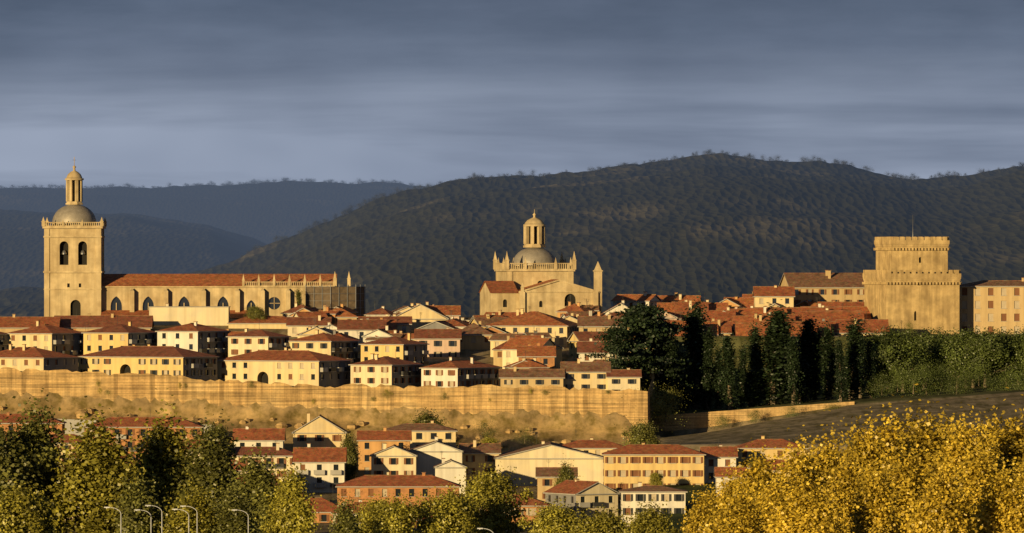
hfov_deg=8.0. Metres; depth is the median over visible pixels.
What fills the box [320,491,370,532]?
poplar tree
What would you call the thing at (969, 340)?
broad tree
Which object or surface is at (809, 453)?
poplar tree
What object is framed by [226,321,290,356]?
house
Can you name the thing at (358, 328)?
house
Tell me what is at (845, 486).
poplar tree
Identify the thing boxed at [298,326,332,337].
house
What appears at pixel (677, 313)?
house
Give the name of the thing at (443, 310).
house
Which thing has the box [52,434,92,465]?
house
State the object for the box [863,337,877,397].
cypress tree
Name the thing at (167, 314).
house
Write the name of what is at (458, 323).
house
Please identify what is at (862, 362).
cypress tree
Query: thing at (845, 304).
house
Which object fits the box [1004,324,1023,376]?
broad tree
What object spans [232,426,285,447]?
house
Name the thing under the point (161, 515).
street lamp
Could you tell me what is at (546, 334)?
house
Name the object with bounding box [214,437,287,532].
poplar tree
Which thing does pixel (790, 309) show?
house
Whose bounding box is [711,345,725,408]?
cypress tree
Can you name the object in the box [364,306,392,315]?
house
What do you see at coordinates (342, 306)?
house
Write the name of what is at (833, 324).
house
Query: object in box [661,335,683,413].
cypress tree
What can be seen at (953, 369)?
broad tree
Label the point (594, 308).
house
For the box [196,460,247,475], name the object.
house
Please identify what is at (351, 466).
poplar tree
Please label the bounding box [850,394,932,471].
poplar tree
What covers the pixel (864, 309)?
house
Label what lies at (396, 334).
house
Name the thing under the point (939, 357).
broad tree
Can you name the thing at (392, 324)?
house
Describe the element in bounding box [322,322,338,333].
house
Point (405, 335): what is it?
house
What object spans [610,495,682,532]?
broad tree
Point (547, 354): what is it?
house
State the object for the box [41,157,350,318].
cathedral
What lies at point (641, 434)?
bush
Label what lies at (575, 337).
house
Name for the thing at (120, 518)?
street lamp
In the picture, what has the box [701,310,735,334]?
house
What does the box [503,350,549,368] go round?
house
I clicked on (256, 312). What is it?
broad tree
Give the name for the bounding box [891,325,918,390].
broad tree
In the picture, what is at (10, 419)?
house
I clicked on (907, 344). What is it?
broad tree
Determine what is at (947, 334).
broad tree
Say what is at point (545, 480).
house
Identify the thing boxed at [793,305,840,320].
house
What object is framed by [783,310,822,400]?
cypress tree
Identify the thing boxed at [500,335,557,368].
house
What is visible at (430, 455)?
house
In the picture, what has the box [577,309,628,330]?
house
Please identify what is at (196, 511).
street lamp
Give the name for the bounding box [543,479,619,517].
house
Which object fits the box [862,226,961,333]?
castle keep
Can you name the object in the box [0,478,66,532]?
broad tree
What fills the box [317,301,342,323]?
house
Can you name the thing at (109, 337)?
house
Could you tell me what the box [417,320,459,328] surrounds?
house
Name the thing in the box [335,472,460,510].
house
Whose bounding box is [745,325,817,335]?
house
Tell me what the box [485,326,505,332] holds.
house
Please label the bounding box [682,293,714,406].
cypress tree
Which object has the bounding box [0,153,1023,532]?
ground
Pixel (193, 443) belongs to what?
house
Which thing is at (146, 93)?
sky
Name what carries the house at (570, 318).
on the ground
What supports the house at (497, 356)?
on the ground
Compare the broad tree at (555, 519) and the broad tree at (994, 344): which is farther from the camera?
the broad tree at (994, 344)
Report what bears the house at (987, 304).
on the ground
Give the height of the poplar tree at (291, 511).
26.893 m
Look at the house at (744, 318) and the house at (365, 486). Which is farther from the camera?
the house at (744, 318)
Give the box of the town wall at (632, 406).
[0,367,661,428]
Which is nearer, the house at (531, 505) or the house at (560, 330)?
the house at (531, 505)
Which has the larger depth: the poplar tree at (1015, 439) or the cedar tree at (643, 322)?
the cedar tree at (643, 322)
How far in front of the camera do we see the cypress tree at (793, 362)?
1927.14 m
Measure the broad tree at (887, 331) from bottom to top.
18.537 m
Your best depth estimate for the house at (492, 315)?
2031.19 m
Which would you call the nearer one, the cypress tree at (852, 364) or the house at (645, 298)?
the cypress tree at (852, 364)
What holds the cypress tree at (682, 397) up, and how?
on the ground
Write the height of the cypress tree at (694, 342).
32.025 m
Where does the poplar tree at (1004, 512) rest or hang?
on the ground
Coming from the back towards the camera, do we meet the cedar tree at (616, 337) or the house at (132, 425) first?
the cedar tree at (616, 337)
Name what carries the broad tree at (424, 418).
on the ground
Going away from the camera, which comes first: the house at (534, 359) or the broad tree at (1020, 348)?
the house at (534, 359)
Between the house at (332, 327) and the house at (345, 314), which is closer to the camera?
the house at (332, 327)
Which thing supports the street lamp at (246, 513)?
on the ground
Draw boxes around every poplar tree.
[5,388,77,532]
[35,396,152,532]
[106,463,170,532]
[119,388,204,530]
[150,472,226,532]
[160,409,248,524]
[206,474,277,532]
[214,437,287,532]
[255,447,323,532]
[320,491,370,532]
[338,429,369,481]
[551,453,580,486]
[677,479,727,532]
[700,452,746,516]
[703,472,769,532]
[705,437,791,528]
[746,466,801,532]
[747,450,858,532]
[768,427,833,499]
[784,425,818,465]
[797,410,861,487]
[816,439,875,532]
[823,405,894,493]
[841,451,905,532]
[846,424,957,532]
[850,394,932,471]
[877,383,973,480]
[906,445,988,532]
[924,401,970,443]
[925,402,1005,502]
[945,433,1016,530]
[958,398,1020,461]
[958,447,1023,532]
[974,409,1019,441]
[975,387,1023,483]
[1000,442,1023,497]
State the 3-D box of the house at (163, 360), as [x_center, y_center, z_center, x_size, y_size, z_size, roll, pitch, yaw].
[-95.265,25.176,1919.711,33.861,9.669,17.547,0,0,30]
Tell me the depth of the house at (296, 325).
2024.89 m
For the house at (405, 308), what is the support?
on the ground
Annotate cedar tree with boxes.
[578,326,644,372]
[594,302,700,390]
[642,320,699,412]
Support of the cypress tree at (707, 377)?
on the ground
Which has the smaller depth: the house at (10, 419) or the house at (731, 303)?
the house at (10, 419)
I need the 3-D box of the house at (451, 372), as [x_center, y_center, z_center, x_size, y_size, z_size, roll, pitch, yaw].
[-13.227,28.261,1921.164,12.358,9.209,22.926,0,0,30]
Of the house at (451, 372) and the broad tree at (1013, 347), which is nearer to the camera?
the house at (451, 372)
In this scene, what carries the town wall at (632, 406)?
on the ground
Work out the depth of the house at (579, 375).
1893.00 m
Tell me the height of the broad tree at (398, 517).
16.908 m
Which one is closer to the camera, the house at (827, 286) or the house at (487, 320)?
the house at (487, 320)
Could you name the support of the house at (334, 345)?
on the ground
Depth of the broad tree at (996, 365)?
1978.85 m
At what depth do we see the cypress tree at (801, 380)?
1932.25 m
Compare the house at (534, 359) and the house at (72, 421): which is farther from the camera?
the house at (534, 359)
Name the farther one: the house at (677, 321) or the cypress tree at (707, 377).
the house at (677, 321)
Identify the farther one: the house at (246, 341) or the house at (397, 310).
the house at (397, 310)
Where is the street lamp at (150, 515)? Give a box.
[134,509,151,532]
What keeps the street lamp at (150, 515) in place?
on the ground
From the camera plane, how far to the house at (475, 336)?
2001.64 m
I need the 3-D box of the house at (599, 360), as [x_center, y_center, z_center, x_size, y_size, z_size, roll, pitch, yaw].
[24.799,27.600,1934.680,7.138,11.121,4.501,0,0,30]
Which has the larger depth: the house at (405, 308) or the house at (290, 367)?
the house at (405, 308)
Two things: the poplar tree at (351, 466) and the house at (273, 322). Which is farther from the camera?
the house at (273, 322)
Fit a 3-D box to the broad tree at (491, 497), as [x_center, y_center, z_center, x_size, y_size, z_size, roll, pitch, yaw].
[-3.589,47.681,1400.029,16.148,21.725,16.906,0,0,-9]
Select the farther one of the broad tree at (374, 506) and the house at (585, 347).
the house at (585, 347)
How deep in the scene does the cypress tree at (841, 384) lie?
1921.72 m
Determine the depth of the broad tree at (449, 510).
1376.81 m
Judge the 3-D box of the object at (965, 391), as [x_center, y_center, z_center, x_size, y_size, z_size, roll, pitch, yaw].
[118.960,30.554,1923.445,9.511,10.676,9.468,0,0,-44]
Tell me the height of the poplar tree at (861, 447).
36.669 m
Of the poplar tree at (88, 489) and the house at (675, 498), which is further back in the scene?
the house at (675, 498)
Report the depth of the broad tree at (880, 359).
1968.14 m
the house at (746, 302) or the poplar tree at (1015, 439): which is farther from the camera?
the house at (746, 302)
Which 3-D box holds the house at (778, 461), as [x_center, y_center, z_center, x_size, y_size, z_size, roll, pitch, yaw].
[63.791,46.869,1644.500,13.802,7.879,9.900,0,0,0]
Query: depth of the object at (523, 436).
1835.00 m
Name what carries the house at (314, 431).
on the ground
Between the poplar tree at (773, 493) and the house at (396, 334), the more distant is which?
the house at (396, 334)
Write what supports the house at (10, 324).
on the ground
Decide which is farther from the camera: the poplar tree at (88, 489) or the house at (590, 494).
the house at (590, 494)
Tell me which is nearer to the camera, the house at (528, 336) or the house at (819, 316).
the house at (528, 336)
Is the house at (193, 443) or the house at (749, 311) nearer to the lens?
the house at (193, 443)
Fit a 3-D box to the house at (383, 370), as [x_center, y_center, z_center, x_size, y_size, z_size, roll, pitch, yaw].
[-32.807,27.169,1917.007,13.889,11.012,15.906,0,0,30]
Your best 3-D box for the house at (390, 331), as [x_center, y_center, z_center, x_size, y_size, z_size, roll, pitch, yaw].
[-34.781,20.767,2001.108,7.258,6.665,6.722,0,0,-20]
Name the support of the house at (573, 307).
on the ground
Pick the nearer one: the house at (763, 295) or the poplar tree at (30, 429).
the poplar tree at (30, 429)
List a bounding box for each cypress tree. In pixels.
[291,286,303,305]
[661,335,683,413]
[674,305,714,408]
[675,350,691,410]
[678,373,692,409]
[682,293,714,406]
[698,321,722,409]
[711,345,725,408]
[715,331,747,409]
[736,338,747,406]
[739,318,769,405]
[747,299,799,405]
[766,312,794,401]
[781,326,804,403]
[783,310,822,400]
[784,363,810,402]
[809,322,823,399]
[814,318,840,399]
[831,332,849,401]
[839,313,868,399]
[857,324,867,397]
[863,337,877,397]
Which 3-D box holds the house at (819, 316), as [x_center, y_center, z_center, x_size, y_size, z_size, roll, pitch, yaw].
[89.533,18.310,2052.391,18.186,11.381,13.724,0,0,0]
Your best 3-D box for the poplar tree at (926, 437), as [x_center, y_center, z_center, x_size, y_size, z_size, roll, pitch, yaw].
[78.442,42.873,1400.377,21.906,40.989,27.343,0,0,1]
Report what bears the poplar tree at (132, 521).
on the ground
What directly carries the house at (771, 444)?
on the ground
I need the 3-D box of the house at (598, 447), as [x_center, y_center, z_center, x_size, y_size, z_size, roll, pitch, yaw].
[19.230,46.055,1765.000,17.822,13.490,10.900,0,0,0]
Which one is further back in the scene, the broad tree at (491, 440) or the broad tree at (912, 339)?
the broad tree at (912, 339)
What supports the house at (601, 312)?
on the ground
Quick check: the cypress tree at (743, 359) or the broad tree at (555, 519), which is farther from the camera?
the cypress tree at (743, 359)
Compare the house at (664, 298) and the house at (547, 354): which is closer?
the house at (547, 354)
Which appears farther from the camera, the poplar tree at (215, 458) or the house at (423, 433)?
the house at (423, 433)
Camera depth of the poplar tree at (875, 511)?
1298.61 m
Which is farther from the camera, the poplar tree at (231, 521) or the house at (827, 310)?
the house at (827, 310)
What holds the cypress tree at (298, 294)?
on the ground
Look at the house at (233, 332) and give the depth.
1990.71 m
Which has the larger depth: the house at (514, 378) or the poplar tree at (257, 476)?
the house at (514, 378)
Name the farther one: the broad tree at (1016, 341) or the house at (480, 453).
the broad tree at (1016, 341)
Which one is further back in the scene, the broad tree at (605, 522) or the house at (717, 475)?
the house at (717, 475)
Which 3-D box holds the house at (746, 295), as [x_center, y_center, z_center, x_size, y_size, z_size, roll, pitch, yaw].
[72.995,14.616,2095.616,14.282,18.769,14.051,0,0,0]
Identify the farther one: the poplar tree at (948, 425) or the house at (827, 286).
the house at (827, 286)
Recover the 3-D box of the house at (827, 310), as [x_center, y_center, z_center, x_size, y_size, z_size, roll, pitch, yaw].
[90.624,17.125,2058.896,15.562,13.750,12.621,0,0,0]
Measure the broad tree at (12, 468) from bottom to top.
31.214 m
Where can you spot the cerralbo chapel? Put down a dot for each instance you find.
(534, 277)
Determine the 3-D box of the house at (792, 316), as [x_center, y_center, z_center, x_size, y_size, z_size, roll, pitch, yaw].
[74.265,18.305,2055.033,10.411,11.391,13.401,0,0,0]
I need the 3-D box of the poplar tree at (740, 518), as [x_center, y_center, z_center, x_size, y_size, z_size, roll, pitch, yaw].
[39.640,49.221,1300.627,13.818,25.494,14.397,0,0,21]
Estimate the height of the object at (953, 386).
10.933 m
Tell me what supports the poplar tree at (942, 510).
on the ground
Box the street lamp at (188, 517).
[172,509,188,532]
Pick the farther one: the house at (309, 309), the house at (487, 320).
the house at (309, 309)
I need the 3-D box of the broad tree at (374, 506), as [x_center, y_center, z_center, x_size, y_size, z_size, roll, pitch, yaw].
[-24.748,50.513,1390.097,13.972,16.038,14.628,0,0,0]
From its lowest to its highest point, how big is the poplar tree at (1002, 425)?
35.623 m
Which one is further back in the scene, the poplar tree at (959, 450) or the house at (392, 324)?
the house at (392, 324)
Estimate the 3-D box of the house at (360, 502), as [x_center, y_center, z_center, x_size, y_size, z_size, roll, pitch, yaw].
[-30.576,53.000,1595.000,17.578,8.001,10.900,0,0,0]
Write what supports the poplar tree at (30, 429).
on the ground
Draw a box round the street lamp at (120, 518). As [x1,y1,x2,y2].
[104,507,121,532]
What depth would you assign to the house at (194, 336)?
1953.62 m
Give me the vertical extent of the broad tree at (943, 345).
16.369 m
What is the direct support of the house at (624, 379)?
on the ground
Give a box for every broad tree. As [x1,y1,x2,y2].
[0,409,59,520]
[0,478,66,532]
[190,419,233,447]
[244,305,267,320]
[350,491,409,532]
[358,492,442,532]
[405,407,459,446]
[412,483,488,532]
[453,459,535,532]
[477,436,501,452]
[518,497,586,532]
[561,504,631,532]
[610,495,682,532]
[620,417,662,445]
[649,471,663,485]
[737,458,754,466]
[862,328,907,393]
[863,325,920,391]
[873,329,939,391]
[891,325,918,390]
[903,327,945,389]
[918,324,953,387]
[925,330,951,388]
[929,329,981,387]
[933,325,986,386]
[945,325,1004,387]
[950,326,1023,385]
[982,326,1011,383]
[987,328,1022,385]
[995,330,1023,383]
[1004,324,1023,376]
[1011,334,1023,366]
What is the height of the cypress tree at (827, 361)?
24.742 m
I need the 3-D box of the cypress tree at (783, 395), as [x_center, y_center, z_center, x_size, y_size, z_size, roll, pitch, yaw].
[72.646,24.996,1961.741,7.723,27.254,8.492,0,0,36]
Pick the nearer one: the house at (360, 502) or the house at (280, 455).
the house at (360, 502)
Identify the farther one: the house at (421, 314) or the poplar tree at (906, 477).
the house at (421, 314)
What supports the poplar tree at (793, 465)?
on the ground
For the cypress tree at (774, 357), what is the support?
on the ground
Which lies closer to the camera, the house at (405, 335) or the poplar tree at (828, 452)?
the poplar tree at (828, 452)
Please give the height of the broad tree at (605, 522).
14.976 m
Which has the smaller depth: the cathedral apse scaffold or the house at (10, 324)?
the house at (10, 324)
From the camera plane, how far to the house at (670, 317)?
2044.27 m
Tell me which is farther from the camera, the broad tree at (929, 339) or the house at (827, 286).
the house at (827, 286)
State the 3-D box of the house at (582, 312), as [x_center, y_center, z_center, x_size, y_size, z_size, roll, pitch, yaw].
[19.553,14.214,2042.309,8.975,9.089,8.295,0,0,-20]
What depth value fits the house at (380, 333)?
1997.58 m
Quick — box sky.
[0,0,1023,187]
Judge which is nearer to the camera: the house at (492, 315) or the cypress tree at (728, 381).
the cypress tree at (728, 381)
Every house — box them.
[0,314,60,332]
[0,332,8,350]
[0,344,79,371]
[0,412,66,438]
[8,321,82,361]
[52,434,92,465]
[54,313,153,330]
[59,419,214,435]
[78,344,219,380]
[81,315,156,354]
[84,409,205,460]
[148,303,230,325]
[155,321,229,359]
[182,436,219,459]
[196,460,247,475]
[217,347,352,386]
[225,329,244,335]
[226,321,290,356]
[227,313,287,328]
[229,440,293,480]
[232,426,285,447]
[280,303,306,316]
[286,315,331,336]
[286,324,359,363]
[287,307,319,316]
[291,413,348,446]
[292,312,327,316]
[292,437,346,492]
[295,325,328,337]
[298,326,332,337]
[300,487,340,522]
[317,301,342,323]
[322,305,357,318]
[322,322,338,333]
[331,493,391,523]
[333,330,359,339]
[334,296,357,314]
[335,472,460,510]
[337,318,386,345]
[348,353,422,387]
[357,427,411,476]
[358,306,411,332]
[359,333,429,366]
[361,325,392,342]
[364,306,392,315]
[365,330,403,341]
[366,313,396,329]
[369,443,417,474]
[372,330,397,337]
[382,420,457,448]
[391,306,406,315]
[393,303,418,312]
[397,302,448,328]
[399,331,415,340]
[409,432,463,475]
[414,304,460,319]
[414,319,461,356]
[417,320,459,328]
[419,357,501,387]
[433,451,467,493]
[445,311,469,328]
[459,436,500,481]
[460,317,492,349]
[469,313,503,321]
[469,316,508,327]
[479,494,551,522]
[484,310,525,317]
[485,306,578,346]
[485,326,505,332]
[488,332,523,356]
[492,335,509,366]
[493,435,603,485]
[499,359,564,387]
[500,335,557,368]
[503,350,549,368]
[510,358,546,366]
[515,334,540,337]
[517,343,555,368]
[524,332,551,337]
[536,464,577,501]
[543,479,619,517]
[551,337,563,365]
[555,302,588,317]
[560,306,602,318]
[560,358,610,389]
[562,313,578,322]
[562,431,623,455]
[565,304,598,310]
[566,311,597,314]
[567,326,607,357]
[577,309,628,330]
[577,338,612,361]
[592,350,609,361]
[597,303,605,315]
[602,436,705,511]
[603,300,628,314]
[606,368,641,390]
[611,292,661,307]
[619,475,687,525]
[657,294,700,301]
[657,299,727,309]
[657,303,677,319]
[666,318,684,335]
[668,305,691,319]
[674,299,708,311]
[700,438,737,482]
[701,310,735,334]
[703,322,718,334]
[707,318,731,335]
[714,465,749,494]
[721,296,744,308]
[724,297,753,307]
[732,308,787,333]
[734,306,786,314]
[734,323,768,335]
[736,430,807,466]
[742,291,752,296]
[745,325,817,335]
[752,285,794,306]
[753,307,793,313]
[758,312,795,320]
[760,321,830,334]
[767,458,786,480]
[779,265,863,304]
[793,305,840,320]
[794,300,808,306]
[798,312,863,320]
[800,303,870,318]
[807,303,861,311]
[808,296,835,305]
[821,302,863,305]
[822,317,836,334]
[836,313,888,335]
[959,277,1023,333]
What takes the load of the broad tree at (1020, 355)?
on the ground
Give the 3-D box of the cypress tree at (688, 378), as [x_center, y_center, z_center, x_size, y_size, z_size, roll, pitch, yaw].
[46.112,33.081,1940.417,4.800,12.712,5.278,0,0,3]
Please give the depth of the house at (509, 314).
2039.05 m
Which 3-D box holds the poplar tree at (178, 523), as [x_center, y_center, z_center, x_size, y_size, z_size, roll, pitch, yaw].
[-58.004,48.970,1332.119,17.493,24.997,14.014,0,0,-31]
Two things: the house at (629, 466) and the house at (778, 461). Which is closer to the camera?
the house at (778, 461)
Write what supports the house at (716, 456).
on the ground
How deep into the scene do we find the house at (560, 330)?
2011.43 m
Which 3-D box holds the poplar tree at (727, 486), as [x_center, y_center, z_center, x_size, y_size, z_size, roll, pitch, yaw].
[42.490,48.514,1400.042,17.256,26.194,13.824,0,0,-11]
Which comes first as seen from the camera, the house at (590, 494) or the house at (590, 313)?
the house at (590, 494)
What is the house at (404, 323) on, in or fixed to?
on the ground
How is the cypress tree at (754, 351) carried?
on the ground
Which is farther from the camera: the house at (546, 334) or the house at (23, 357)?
the house at (546, 334)
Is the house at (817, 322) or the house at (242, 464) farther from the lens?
the house at (817, 322)
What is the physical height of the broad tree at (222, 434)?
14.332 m
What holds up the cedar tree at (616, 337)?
on the ground
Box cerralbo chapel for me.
[479,209,602,316]
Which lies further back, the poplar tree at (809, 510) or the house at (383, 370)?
the house at (383, 370)
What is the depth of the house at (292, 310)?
2054.64 m
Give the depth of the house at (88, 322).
2032.90 m
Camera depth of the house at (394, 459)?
1735.00 m
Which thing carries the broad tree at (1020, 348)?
on the ground
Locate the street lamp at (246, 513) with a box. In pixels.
[232,509,248,532]
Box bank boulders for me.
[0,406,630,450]
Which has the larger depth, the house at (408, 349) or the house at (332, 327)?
the house at (332, 327)
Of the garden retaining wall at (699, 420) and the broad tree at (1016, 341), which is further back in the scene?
the broad tree at (1016, 341)
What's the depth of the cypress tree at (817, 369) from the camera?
1953.06 m
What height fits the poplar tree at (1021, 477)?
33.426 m
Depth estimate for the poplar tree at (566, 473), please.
1649.54 m
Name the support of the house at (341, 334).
on the ground
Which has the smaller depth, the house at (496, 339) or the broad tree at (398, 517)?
the broad tree at (398, 517)
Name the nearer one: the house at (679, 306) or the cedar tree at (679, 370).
the cedar tree at (679, 370)
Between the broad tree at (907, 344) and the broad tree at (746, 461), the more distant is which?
the broad tree at (907, 344)
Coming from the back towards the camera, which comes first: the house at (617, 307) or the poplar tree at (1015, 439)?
the house at (617, 307)
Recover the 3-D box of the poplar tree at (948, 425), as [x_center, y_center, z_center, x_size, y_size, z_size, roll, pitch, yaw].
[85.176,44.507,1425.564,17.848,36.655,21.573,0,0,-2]
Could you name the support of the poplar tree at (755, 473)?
on the ground
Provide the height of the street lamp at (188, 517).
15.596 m
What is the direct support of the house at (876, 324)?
on the ground
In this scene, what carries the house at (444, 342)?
on the ground
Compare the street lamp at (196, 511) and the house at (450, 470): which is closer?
the street lamp at (196, 511)
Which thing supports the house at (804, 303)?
on the ground
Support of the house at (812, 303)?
on the ground
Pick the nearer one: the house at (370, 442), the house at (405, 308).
the house at (370, 442)
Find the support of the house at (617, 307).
on the ground
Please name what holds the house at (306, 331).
on the ground
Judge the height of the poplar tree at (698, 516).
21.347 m
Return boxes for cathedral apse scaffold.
[305,284,364,318]
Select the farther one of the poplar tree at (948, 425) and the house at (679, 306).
the house at (679, 306)
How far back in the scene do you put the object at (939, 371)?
1929.48 m
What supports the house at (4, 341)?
on the ground
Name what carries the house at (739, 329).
on the ground
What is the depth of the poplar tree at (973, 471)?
1348.24 m
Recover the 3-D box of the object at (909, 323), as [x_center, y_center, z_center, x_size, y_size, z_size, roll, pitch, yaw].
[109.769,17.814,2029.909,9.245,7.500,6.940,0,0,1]
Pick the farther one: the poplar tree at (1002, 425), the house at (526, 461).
the house at (526, 461)
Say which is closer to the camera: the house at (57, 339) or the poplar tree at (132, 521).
the poplar tree at (132, 521)
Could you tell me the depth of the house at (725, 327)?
2029.08 m
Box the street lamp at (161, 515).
[145,505,161,532]
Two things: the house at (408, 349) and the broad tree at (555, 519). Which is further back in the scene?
the house at (408, 349)
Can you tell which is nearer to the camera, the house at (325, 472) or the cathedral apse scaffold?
the house at (325, 472)
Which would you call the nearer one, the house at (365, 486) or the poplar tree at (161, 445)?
the poplar tree at (161, 445)
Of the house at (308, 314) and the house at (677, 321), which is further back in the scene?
the house at (308, 314)
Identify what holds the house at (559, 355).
on the ground
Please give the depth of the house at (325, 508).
1600.68 m
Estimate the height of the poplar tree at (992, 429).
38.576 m
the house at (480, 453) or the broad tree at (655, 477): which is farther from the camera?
the house at (480, 453)
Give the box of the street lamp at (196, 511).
[180,505,197,532]
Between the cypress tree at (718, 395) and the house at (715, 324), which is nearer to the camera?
the cypress tree at (718, 395)
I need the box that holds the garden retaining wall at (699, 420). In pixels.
[651,401,853,431]

